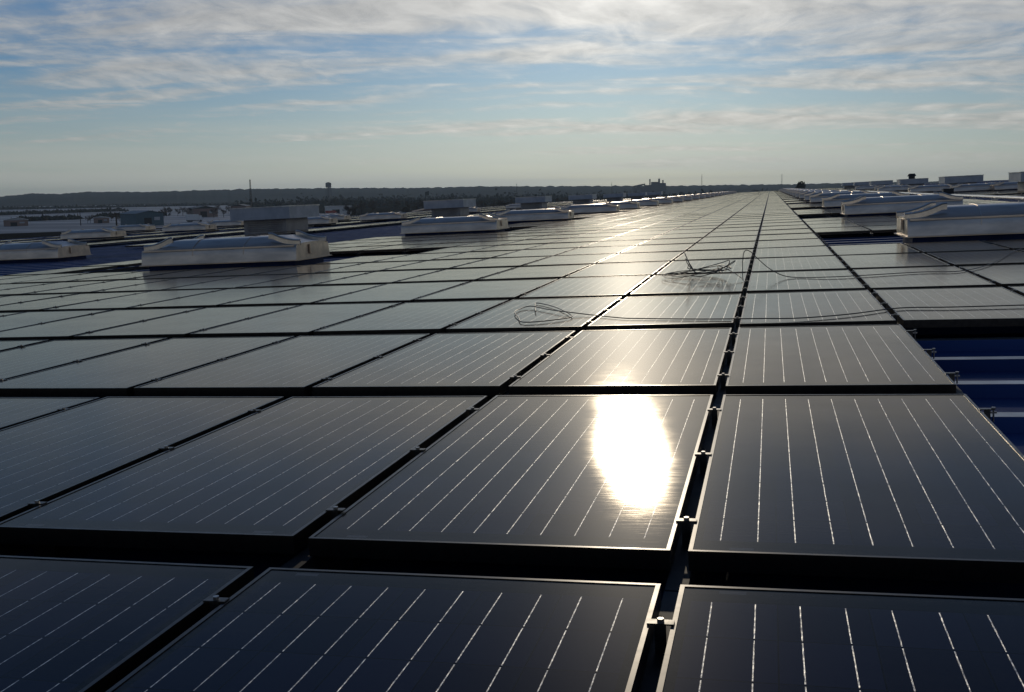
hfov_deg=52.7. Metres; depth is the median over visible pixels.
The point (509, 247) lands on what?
solar panel
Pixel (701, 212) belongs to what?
solar panel
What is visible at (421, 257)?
solar panel
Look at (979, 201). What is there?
solar panel
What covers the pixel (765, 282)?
solar panel
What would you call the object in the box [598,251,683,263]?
solar panel
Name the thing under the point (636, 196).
rooftop air unit
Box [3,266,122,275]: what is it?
solar panel
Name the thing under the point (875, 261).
solar panel
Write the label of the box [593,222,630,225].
solar panel
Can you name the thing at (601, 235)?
solar panel
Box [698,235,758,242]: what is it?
solar panel
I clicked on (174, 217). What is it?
buildings
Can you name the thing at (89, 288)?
solar panel
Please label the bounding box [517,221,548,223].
solar panel
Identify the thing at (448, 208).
rooftop air unit
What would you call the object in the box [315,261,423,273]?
solar panel
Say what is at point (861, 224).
solar panel
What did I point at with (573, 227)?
solar panel
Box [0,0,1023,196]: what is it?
sky
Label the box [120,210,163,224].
shed
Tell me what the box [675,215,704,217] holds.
solar panel
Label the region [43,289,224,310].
solar panel
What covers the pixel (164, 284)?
solar panel
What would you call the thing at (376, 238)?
solar panel
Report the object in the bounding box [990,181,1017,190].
roof vent
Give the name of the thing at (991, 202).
solar panel
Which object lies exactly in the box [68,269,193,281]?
solar panel
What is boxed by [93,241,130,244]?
solar panel
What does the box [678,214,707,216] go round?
solar panel
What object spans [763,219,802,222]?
solar panel
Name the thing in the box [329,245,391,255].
solar panel
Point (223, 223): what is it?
roof vent
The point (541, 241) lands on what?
solar panel
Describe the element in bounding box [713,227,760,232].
solar panel
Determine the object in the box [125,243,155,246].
solar panel
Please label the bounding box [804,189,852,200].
roof vent
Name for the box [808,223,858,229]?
solar panel
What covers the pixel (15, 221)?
shed
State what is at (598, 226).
solar panel
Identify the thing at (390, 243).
solar panel
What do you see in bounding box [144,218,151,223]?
door
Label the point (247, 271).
solar panel
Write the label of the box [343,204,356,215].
bare tree
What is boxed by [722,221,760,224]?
solar panel
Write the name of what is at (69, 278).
solar panel
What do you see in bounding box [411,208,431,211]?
shed
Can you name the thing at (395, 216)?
roof vent
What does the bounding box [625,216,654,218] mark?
solar panel
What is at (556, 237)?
solar panel
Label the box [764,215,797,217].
solar panel
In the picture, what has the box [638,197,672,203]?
roof vent
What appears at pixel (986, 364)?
factory building
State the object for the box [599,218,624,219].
solar panel
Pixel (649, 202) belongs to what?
roof vent
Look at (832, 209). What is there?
solar panel
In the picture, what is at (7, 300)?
solar panel
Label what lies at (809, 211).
solar panel
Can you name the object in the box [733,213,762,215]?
solar panel
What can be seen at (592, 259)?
solar panel
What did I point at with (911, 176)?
exhaust fan
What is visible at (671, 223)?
solar panel
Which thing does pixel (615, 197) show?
rooftop air unit
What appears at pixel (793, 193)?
roof vent
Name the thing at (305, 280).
solar panel
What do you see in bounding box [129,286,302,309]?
solar panel
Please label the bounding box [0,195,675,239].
ground
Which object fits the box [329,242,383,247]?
solar panel
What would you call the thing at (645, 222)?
solar panel
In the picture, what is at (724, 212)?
solar panel
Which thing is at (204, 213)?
door
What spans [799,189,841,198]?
roof vent
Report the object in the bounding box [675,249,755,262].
solar panel
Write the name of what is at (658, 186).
industrial plant
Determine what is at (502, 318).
solar panel
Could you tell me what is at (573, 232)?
solar panel
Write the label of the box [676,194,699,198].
roof vent
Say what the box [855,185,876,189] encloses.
roof vent
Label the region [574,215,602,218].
solar panel
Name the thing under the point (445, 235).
solar panel
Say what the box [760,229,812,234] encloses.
solar panel
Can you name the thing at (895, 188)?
roof vent
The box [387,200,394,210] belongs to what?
bare tree
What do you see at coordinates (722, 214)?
solar panel
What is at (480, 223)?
roof vent
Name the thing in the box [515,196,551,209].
rooftop air unit
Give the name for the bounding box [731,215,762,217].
solar panel
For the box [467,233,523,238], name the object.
solar panel
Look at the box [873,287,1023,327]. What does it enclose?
solar panel
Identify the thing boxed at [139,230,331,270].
roof vent
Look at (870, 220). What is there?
solar panel
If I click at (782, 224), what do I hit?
solar panel
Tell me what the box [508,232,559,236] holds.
solar panel
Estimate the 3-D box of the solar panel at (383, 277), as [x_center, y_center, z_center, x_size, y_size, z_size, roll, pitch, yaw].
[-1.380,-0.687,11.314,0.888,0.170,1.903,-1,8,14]
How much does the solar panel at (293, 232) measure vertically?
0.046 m
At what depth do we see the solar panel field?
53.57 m
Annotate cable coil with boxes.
[661,252,742,279]
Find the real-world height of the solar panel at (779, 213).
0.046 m
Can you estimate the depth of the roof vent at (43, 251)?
23.83 m
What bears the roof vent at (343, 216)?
on the factory building at (986, 364)
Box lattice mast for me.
[249,179,252,206]
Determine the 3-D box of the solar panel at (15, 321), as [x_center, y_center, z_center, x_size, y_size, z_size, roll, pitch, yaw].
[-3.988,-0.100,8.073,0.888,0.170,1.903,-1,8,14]
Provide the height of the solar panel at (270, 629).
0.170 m
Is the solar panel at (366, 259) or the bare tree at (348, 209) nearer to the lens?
the solar panel at (366, 259)
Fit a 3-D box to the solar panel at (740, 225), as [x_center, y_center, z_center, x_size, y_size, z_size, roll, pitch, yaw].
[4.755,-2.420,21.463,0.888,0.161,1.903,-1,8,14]
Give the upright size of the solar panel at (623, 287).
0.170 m
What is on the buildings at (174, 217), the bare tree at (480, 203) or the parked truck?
the parked truck
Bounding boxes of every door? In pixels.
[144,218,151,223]
[200,211,206,216]
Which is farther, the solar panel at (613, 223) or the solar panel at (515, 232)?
the solar panel at (613, 223)
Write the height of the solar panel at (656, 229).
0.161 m
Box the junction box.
[942,188,953,193]
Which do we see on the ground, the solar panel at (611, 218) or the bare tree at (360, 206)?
the bare tree at (360, 206)
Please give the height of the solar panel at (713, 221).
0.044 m
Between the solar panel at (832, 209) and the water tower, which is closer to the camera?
the solar panel at (832, 209)
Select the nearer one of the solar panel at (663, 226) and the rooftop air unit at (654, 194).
the solar panel at (663, 226)
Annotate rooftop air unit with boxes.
[228,204,319,234]
[423,198,475,217]
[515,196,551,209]
[568,194,596,204]
[603,193,625,201]
[628,192,646,199]
[647,192,662,197]
[841,182,855,187]
[853,181,869,185]
[869,180,892,185]
[897,178,927,185]
[939,175,982,184]
[1008,172,1023,190]
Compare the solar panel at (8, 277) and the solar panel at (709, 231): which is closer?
the solar panel at (8, 277)
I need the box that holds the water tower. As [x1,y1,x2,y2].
[325,182,331,199]
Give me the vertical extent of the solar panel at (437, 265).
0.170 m
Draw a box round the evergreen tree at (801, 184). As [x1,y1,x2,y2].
[795,181,805,188]
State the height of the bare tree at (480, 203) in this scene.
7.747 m
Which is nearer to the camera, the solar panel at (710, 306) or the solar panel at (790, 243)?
the solar panel at (710, 306)
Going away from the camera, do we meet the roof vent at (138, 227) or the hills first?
the roof vent at (138, 227)
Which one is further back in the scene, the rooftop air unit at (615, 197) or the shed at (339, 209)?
the shed at (339, 209)
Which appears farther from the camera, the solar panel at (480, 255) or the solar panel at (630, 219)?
the solar panel at (630, 219)
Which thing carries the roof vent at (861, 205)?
on the factory building at (986, 364)
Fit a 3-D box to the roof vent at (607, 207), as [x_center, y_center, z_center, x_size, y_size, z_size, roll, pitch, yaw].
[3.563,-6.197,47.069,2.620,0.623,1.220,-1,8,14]
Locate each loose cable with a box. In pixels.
[514,303,1023,322]
[742,247,1023,278]
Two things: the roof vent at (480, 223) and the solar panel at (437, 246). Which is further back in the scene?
the roof vent at (480, 223)
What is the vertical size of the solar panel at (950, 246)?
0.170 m
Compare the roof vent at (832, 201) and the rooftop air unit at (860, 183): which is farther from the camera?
the rooftop air unit at (860, 183)
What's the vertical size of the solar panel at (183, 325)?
0.170 m
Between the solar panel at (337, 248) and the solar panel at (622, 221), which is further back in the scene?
the solar panel at (622, 221)
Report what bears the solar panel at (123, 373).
on the factory building at (986, 364)
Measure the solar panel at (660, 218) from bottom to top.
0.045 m
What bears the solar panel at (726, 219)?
on the factory building at (986, 364)
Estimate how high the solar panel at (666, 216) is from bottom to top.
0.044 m
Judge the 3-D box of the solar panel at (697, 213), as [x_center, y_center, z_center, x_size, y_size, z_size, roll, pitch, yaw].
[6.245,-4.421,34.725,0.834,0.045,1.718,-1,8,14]
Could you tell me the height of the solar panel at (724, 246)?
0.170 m
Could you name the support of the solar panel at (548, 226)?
on the factory building at (986, 364)
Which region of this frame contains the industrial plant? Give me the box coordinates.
[632,179,665,196]
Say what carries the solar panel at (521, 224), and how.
on the factory building at (986, 364)
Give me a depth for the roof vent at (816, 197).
44.08 m
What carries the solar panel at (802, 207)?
on the factory building at (986, 364)
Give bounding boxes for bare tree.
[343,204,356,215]
[357,200,366,214]
[367,201,376,212]
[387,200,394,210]
[393,200,401,208]
[401,205,411,211]
[412,202,420,208]
[476,200,483,206]
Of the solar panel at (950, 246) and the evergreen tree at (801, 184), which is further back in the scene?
the evergreen tree at (801, 184)
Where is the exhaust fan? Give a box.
[908,173,915,178]
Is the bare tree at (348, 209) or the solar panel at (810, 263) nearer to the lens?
the solar panel at (810, 263)
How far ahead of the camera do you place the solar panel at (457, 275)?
10.90 m
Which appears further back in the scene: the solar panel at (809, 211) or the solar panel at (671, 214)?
the solar panel at (671, 214)
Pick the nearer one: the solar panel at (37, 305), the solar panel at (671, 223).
the solar panel at (37, 305)
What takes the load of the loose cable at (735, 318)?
on the solar panel at (502, 318)
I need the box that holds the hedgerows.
[0,188,772,220]
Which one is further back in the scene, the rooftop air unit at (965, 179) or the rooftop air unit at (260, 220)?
the rooftop air unit at (965, 179)
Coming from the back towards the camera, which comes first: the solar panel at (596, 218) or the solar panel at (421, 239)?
the solar panel at (596, 218)
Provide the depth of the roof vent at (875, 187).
98.64 m
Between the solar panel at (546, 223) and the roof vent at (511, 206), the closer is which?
the solar panel at (546, 223)
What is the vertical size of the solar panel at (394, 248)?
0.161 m
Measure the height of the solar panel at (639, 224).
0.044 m
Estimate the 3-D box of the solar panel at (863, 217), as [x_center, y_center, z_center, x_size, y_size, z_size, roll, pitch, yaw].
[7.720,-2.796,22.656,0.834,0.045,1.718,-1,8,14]
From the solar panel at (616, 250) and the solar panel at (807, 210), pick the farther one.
the solar panel at (807, 210)
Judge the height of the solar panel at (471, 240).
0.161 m
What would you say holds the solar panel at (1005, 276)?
on the factory building at (986, 364)
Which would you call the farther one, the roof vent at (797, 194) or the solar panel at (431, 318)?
the roof vent at (797, 194)
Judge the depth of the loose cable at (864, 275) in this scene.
8.45 m
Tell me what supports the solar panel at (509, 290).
on the factory building at (986, 364)
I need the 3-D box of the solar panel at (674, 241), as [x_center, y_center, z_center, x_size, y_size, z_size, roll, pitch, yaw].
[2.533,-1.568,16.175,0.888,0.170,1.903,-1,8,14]
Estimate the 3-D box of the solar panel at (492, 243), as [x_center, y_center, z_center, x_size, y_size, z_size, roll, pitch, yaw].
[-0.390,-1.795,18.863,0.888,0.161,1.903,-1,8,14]
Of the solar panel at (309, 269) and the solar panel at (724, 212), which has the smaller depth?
the solar panel at (309, 269)
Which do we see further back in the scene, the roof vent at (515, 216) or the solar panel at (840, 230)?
the roof vent at (515, 216)
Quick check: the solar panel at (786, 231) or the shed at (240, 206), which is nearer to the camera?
the solar panel at (786, 231)
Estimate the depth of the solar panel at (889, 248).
11.74 m
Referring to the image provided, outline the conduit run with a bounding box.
[842,190,1023,201]
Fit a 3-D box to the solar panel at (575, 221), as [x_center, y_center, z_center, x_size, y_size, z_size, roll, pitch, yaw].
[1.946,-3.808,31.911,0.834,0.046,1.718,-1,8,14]
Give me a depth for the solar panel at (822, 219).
22.80 m
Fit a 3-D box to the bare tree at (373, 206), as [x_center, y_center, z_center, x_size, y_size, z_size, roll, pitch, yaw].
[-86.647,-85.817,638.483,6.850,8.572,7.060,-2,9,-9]
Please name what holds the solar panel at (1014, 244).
on the factory building at (986, 364)
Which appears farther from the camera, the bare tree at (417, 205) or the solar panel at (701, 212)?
the bare tree at (417, 205)
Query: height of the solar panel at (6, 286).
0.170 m
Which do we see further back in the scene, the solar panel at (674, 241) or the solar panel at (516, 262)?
the solar panel at (674, 241)
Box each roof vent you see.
[0,238,92,263]
[61,227,125,241]
[112,223,155,232]
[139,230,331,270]
[162,221,217,232]
[206,220,243,227]
[308,215,338,226]
[319,213,350,221]
[360,211,407,222]
[400,213,509,235]
[469,206,480,213]
[496,206,574,224]
[506,204,520,209]
[564,202,620,214]
[593,200,640,211]
[618,198,658,206]
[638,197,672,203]
[654,196,683,201]
[666,195,692,200]
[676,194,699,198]
[792,189,823,195]
[795,189,829,196]
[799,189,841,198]
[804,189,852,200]
[809,190,873,202]
[821,191,908,208]
[840,192,962,216]
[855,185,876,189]
[874,185,897,189]
[877,184,911,191]
[894,201,1023,243]
[908,183,952,194]
[950,182,996,192]
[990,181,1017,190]
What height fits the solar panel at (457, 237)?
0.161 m
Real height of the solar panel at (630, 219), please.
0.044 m
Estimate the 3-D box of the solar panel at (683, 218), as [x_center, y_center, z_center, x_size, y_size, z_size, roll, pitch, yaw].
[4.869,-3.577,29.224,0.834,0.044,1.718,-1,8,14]
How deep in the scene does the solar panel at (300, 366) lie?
5.04 m
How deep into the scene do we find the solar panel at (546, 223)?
31.96 m
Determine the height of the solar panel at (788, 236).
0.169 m
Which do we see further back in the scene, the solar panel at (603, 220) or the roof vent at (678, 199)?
the roof vent at (678, 199)
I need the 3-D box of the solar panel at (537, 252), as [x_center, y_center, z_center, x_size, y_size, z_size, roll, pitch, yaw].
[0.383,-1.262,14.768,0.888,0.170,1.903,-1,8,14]
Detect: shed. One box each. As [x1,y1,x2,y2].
[3,217,27,225]
[93,216,109,222]
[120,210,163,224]
[186,206,217,216]
[231,204,250,207]
[324,206,351,213]
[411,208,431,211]
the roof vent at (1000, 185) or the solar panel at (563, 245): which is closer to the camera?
the solar panel at (563, 245)
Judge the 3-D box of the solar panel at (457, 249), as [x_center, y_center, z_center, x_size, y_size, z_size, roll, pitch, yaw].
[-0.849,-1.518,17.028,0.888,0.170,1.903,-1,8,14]
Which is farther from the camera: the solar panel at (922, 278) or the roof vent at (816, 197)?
the roof vent at (816, 197)
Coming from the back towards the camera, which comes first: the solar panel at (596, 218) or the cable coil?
the solar panel at (596, 218)
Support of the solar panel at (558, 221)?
on the factory building at (986, 364)
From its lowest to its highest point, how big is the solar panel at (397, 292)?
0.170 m
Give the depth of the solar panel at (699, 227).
21.55 m
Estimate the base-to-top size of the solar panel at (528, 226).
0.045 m
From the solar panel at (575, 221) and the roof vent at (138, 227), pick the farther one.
the roof vent at (138, 227)
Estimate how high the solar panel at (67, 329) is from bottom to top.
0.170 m
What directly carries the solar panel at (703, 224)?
on the factory building at (986, 364)
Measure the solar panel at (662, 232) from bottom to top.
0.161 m
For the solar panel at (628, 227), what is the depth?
23.74 m
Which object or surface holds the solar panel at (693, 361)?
on the factory building at (986, 364)
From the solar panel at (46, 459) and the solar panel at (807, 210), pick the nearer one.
the solar panel at (46, 459)
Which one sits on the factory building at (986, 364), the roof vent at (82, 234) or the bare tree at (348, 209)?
the roof vent at (82, 234)
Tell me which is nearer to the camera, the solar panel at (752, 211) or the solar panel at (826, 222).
the solar panel at (826, 222)
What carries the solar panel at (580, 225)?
on the factory building at (986, 364)
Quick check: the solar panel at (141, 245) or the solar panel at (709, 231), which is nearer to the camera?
the solar panel at (709, 231)
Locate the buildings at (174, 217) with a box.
[0,204,230,233]
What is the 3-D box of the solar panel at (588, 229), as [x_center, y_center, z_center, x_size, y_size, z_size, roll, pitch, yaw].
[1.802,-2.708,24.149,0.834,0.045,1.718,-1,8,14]
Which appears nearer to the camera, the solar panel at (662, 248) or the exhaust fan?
the solar panel at (662, 248)
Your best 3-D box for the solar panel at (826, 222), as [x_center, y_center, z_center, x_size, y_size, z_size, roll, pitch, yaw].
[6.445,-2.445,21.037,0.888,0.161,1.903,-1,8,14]
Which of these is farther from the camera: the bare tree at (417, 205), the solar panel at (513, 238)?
the bare tree at (417, 205)
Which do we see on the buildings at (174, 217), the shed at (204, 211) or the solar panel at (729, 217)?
the shed at (204, 211)
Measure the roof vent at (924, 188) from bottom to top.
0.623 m
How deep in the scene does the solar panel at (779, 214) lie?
28.43 m
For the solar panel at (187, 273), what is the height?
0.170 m
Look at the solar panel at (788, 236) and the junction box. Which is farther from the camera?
the junction box
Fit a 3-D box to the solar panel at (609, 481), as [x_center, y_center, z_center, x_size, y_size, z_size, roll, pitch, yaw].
[0.167,0.388,3.125,0.888,0.170,1.903,-1,8,14]
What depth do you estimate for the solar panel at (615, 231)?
21.95 m
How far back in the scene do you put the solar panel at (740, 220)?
25.06 m
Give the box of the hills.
[0,180,991,205]
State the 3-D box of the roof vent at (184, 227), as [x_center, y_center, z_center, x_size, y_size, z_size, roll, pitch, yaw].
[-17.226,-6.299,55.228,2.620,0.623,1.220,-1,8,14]
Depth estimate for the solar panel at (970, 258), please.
9.74 m
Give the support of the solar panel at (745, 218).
on the factory building at (986, 364)
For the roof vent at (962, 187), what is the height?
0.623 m
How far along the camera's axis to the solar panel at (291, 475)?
2.92 m
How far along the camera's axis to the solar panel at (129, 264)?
17.91 m
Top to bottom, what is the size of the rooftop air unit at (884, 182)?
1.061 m
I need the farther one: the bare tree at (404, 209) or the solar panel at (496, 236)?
the bare tree at (404, 209)
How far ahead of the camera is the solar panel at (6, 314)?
8.95 m
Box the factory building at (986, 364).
[0,180,1023,600]
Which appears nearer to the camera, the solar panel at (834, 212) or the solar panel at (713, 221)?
the solar panel at (713, 221)
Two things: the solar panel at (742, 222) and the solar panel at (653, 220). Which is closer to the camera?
the solar panel at (742, 222)
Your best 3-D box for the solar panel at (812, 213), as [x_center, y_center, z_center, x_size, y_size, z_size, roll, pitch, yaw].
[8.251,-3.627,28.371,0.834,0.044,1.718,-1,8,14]
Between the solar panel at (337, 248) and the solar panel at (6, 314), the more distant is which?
the solar panel at (337, 248)
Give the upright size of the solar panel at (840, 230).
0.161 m
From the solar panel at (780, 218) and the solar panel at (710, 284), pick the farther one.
the solar panel at (780, 218)
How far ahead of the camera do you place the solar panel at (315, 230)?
40.12 m
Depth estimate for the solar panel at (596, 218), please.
35.65 m
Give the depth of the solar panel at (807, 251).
11.95 m
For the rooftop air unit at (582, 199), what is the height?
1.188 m
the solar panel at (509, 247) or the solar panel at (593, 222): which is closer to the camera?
the solar panel at (509, 247)
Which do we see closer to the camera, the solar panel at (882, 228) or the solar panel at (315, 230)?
the solar panel at (882, 228)
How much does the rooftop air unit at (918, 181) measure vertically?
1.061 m
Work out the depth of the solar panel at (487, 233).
24.64 m
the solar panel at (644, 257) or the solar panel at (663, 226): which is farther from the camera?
the solar panel at (663, 226)
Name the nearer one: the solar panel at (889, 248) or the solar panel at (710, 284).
the solar panel at (710, 284)
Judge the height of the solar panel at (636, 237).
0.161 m
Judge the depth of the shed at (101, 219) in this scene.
499.10 m
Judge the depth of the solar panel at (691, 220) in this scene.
27.31 m
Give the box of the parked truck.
[186,214,202,221]
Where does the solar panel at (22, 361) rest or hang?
on the factory building at (986, 364)
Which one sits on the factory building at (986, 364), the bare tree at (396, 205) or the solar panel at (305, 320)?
the solar panel at (305, 320)
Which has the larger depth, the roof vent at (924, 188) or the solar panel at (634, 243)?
the roof vent at (924, 188)
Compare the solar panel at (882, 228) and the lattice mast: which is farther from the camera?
the lattice mast
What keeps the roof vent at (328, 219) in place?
on the factory building at (986, 364)
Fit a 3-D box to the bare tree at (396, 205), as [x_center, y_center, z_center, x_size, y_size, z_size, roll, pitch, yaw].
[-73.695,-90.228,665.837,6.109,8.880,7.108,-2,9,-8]
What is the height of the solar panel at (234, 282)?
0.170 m
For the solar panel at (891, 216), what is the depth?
22.55 m
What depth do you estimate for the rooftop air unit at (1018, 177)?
49.46 m
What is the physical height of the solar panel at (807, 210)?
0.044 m
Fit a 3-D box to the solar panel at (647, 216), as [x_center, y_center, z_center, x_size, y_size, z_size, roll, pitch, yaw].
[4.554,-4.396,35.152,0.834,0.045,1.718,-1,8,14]
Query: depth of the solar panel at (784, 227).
19.27 m
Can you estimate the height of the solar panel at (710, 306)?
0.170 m
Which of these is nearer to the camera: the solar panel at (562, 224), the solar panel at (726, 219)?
the solar panel at (726, 219)
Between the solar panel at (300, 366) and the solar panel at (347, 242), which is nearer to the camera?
the solar panel at (300, 366)
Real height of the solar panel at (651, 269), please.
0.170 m
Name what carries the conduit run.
on the factory building at (986, 364)
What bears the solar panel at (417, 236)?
on the factory building at (986, 364)
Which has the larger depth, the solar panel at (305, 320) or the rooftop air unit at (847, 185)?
the rooftop air unit at (847, 185)
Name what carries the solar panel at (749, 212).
on the factory building at (986, 364)
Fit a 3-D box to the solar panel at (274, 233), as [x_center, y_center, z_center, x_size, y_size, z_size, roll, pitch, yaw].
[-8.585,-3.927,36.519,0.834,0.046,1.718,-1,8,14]
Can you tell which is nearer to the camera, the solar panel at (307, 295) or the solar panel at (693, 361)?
the solar panel at (693, 361)
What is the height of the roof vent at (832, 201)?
0.623 m
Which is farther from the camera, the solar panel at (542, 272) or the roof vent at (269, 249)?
the roof vent at (269, 249)
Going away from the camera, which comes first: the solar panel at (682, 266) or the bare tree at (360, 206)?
the solar panel at (682, 266)
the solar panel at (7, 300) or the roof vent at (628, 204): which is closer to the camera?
the solar panel at (7, 300)
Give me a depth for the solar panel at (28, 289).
12.38 m
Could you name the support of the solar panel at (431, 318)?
on the factory building at (986, 364)
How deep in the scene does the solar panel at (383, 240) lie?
23.34 m
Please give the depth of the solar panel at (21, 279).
14.78 m
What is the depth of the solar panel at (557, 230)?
24.17 m
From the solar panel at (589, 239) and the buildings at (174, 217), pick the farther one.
the buildings at (174, 217)
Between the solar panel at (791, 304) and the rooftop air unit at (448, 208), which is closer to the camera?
the solar panel at (791, 304)
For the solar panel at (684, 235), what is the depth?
17.83 m
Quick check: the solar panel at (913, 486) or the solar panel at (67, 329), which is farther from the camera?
the solar panel at (67, 329)
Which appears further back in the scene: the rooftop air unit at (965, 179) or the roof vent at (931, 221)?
the rooftop air unit at (965, 179)
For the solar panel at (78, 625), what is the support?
on the factory building at (986, 364)
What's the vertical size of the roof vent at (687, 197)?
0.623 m
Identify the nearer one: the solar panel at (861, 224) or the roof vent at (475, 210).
the solar panel at (861, 224)
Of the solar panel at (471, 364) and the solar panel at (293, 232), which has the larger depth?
the solar panel at (293, 232)
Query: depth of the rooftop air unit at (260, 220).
42.96 m
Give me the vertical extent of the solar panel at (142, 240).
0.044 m
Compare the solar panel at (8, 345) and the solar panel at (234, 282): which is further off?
the solar panel at (234, 282)
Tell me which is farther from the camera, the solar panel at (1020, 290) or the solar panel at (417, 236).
the solar panel at (417, 236)
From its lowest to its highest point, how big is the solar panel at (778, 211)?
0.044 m
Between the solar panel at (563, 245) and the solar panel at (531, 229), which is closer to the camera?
the solar panel at (563, 245)
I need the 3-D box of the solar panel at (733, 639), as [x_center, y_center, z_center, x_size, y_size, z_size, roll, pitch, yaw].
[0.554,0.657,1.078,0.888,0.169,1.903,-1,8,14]
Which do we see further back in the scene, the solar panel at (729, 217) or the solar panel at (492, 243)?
the solar panel at (729, 217)
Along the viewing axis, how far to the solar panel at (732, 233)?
17.69 m
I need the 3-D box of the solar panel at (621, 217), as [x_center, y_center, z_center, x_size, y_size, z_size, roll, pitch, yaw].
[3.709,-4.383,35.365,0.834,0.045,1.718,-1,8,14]
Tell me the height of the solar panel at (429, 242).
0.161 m
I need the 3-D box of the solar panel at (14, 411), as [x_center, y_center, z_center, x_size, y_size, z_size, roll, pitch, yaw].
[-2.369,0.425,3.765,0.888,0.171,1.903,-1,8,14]
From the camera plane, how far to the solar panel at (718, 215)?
30.77 m
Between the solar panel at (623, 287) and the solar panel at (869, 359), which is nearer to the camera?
the solar panel at (869, 359)
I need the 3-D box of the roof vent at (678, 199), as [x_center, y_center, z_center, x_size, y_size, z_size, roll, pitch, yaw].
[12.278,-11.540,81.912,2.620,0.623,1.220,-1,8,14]
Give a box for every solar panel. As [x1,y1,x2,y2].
[0,273,87,283]
[0,275,33,279]
[0,280,114,295]
[0,282,55,289]
[0,291,149,312]
[0,293,77,305]
[0,308,202,340]
[0,310,110,330]
[0,312,23,315]
[0,336,294,397]
[0,338,167,380]
[0,340,48,351]
[0,396,487,570]
[0,397,99,429]
[0,397,283,557]
[0,555,253,691]
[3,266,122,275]
[12,271,141,283]
[24,278,176,294]
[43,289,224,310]
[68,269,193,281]
[73,305,299,339]
[82,260,148,270]
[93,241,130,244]
[93,276,237,292]
[106,567,678,691]
[116,239,161,241]
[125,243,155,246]
[127,267,249,279]
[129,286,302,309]
[134,334,429,396]
[164,274,304,290]
[188,265,304,277]
[190,302,401,337]
[219,284,383,306]
[238,271,372,287]
[250,233,290,235]
[250,263,363,275]
[282,231,312,233]
[304,229,333,231]
[308,395,721,591]
[312,331,575,396]
[314,281,468,303]
[314,300,508,335]
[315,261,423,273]
[315,269,442,285]
[317,254,410,263]
[328,240,371,244]
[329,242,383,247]
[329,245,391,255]
[329,247,349,254]
[350,236,402,240]
[356,241,418,246]
[357,238,412,242]
[360,244,431,253]
[373,252,464,262]
[382,259,484,270]
[387,235,432,238]
[391,237,444,241]
[395,267,515,282]
[400,239,460,244]
[406,242,475,250]
[414,279,557,301]
[418,245,495,253]
[419,233,470,237]
[432,235,484,239]
[432,250,519,259]
[439,237,502,243]
[446,297,621,333]
[451,256,549,268]
[455,240,521,246]
[457,232,501,235]
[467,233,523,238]
[471,244,543,251]
[479,264,590,280]
[482,236,540,241]
[490,230,540,234]
[493,248,575,257]
[502,238,566,244]
[508,223,535,225]
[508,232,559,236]
[509,328,737,402]
[513,224,549,227]
[514,227,555,230]
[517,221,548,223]
[519,275,651,299]
[523,254,615,266]
[525,242,595,249]
[526,234,583,239]
[528,225,566,228]
[529,222,561,224]
[529,229,573,232]
[542,220,573,222]
[544,222,581,225]
[546,226,586,229]
[547,230,599,235]
[551,237,611,242]
[556,220,592,223]
[556,246,633,255]
[561,223,600,226]
[565,227,611,231]
[566,261,669,277]
[568,219,598,221]
[572,232,626,237]
[573,221,610,224]
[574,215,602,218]
[580,217,609,219]
[581,240,648,247]
[583,224,622,227]
[588,229,636,233]
[588,294,745,334]
[589,219,619,221]
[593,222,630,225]
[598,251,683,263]
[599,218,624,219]
[602,234,660,240]
[604,216,633,218]
[604,225,648,229]
[606,220,638,222]
[615,218,646,220]
[616,223,655,226]
[619,230,669,235]
[621,243,694,252]
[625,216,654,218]
[627,221,662,223]
[630,273,749,298]
[631,227,678,231]
[634,215,658,216]
[636,218,670,221]
[639,238,702,245]
[643,217,674,219]
[643,224,684,227]
[651,215,681,217]
[653,221,690,224]
[653,233,708,238]
[656,584,1023,691]
[657,259,753,275]
[659,214,684,215]
[659,219,696,222]
[665,228,714,233]
[666,217,700,220]
[674,225,718,229]
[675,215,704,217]
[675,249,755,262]
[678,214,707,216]
[681,222,722,226]
[685,213,710,214]
[688,211,714,213]
[688,220,725,223]
[688,241,757,250]
[688,394,1023,583]
[695,218,728,220]
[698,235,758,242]
[699,216,731,218]
[704,214,733,216]
[706,230,759,236]
[708,213,735,214]
[711,211,737,213]
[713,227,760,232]
[718,223,761,228]
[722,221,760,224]
[726,218,761,221]
[726,324,963,394]
[728,216,762,219]
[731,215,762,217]
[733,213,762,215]
[736,211,763,213]
[738,210,763,212]
[740,290,898,326]
[747,270,866,292]
[752,256,847,271]
[755,246,836,257]
[757,238,827,247]
[759,233,820,240]
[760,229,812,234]
[761,225,808,229]
[762,222,804,226]
[763,217,799,220]
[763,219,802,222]
[764,213,795,215]
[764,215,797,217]
[765,210,792,212]
[765,212,793,213]
[790,206,814,208]
[793,209,821,212]
[795,210,825,213]
[796,212,829,215]
[802,217,844,222]
[805,220,851,226]
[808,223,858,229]
[811,226,872,236]
[822,208,840,210]
[829,211,840,214]
[829,243,921,257]
[839,253,949,271]
[842,215,887,219]
[848,218,896,222]
[853,266,995,292]
[855,221,896,226]
[863,225,896,232]
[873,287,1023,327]
[884,215,895,217]
[904,240,1009,253]
[927,250,1023,267]
[959,264,1023,288]
[963,200,993,201]
[972,201,1009,202]
[984,239,1023,250]
[1008,286,1023,295]

